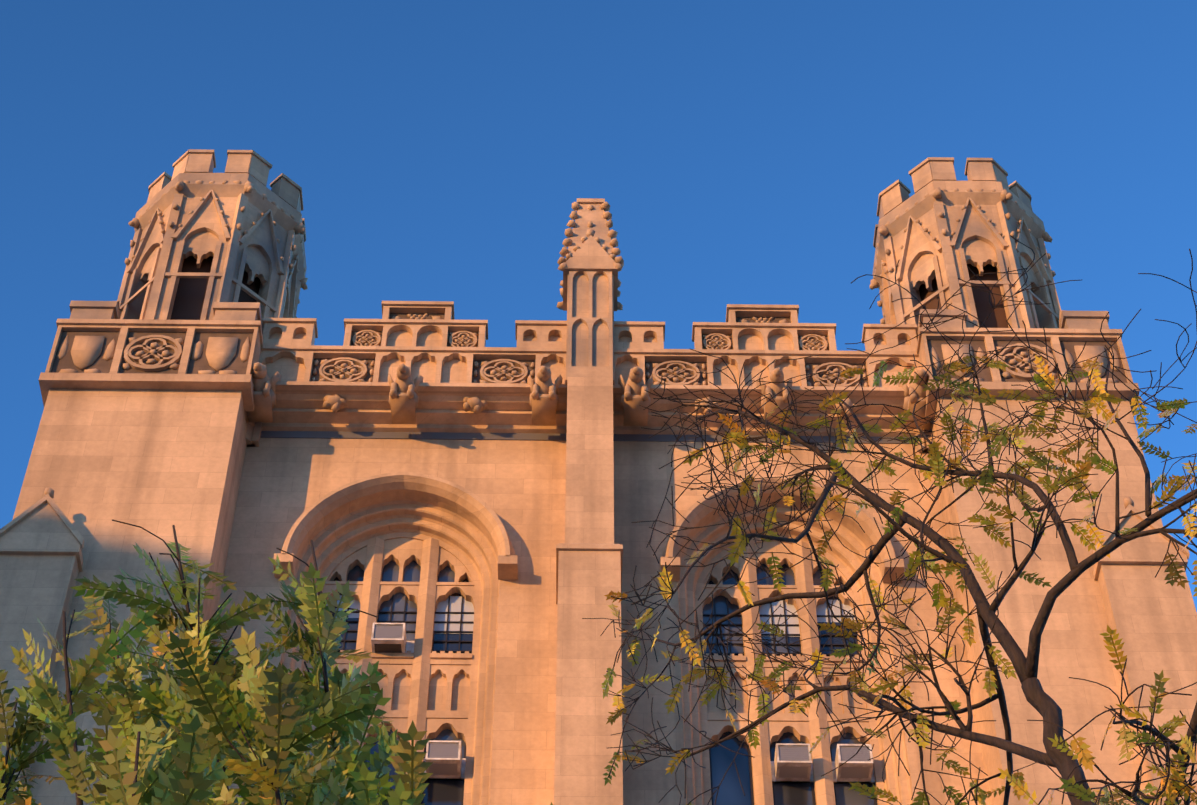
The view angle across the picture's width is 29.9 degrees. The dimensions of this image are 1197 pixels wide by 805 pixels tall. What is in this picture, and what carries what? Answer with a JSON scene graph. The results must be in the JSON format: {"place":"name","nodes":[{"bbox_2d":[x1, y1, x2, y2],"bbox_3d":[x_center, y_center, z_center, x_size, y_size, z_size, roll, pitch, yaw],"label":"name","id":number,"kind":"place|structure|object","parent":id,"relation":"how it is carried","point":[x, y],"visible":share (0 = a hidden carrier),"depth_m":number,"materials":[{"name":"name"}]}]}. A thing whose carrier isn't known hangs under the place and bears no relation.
{"place":"outdoors","nodes":[
{"label":"outdoors","id":0,"kind":"place"},
{"bbox_2d":[0,519,552,804],"bbox_3d":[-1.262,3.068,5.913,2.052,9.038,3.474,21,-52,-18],"label":"tree","id":1,"kind":"object","parent":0,"point":[180,737],"depth_m":8.16,"materials":[{"name":"green plant"}]},
{"bbox_2d":[0,0,1196,611],"label":"sky","id":2,"kind":"structure","parent":0,"point":[738,151],"materials":[{"name":"blue"}]},
{"label":"ground","id":3,"kind":"structure","parent":0,"visible":0},
{"bbox_2d":[0,301,1196,804],"bbox_3d":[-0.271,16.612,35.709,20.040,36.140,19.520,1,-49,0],"label":"facade","id":4,"kind":"structure","parent":3,"relation":"on","point":[540,547],"depth_m":39.14,"materials":[{"name":"beige stone"}]},
{"bbox_2d":[44,180,1133,508],"bbox_3d":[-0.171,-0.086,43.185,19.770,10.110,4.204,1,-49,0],"label":"stone ornament","id":5,"kind":"object","parent":4,"relation":"on","point":[404,398],"visible":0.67,"depth_m":41.66,"materials":[{"name":"beige stone"}]},
{"bbox_2d":[69,149,1109,452],"bbox_3d":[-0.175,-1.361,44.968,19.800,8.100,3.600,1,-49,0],"label":"towers","id":6,"kind":"structure","parent":4,"relation":"on","point":[151,277],"depth_m":45.04,"materials":[{"name":"stone"}]},
{"bbox_2d":[170,256,1008,443],"bbox_3d":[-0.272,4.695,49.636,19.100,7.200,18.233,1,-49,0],"label":"roof and belfry","id":7,"kind":"structure","parent":4,"relation":"on","point":[189,298],"depth_m":43.52,"materials":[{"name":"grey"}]},
{"bbox_2d":[51,313,1127,386],"bbox_3d":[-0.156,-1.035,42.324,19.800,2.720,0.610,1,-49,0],"label":"carved relief panels","id":8,"kind":"object","parent":4,"relation":"on","point":[236,364],"visible":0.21,"depth_m":41.95,"materials":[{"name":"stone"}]},
{"bbox_2d":[304,623,874,782],"bbox_3d":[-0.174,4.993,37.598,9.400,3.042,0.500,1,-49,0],"label":"air conditioners","id":9,"kind":"object","parent":4,"relation":"attached to","point":[791,762],"visible":0.69,"depth_m":36.53,"materials":[{"name":"grey metal"}]},
{"bbox_2d":[309,560,874,804],"bbox_3d":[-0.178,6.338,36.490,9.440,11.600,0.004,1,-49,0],"label":"window glass","id":10,"kind":"object","parent":4,"relation":"in","point":[449,792],"visible":0.27,"depth_m":39.02,"materials":[{"name":"blue glass"}]},
{"bbox_2d":[330,594,877,804],"bbox_3d":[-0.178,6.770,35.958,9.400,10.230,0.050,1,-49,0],"label":"window bars","id":11,"kind":"object","parent":4,"relation":"attached to","point":[404,612],"depth_m":39.10,"materials":[{"name":"black metal"}]},
{"bbox_2d":[582,235,1196,804],"bbox_3d":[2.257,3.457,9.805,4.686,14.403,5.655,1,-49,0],"label":"tree","id":12,"kind":"object","parent":3,"relation":"on","point":[1042,703],"depth_m":13.24,"materials":[{"name":"green plant"}]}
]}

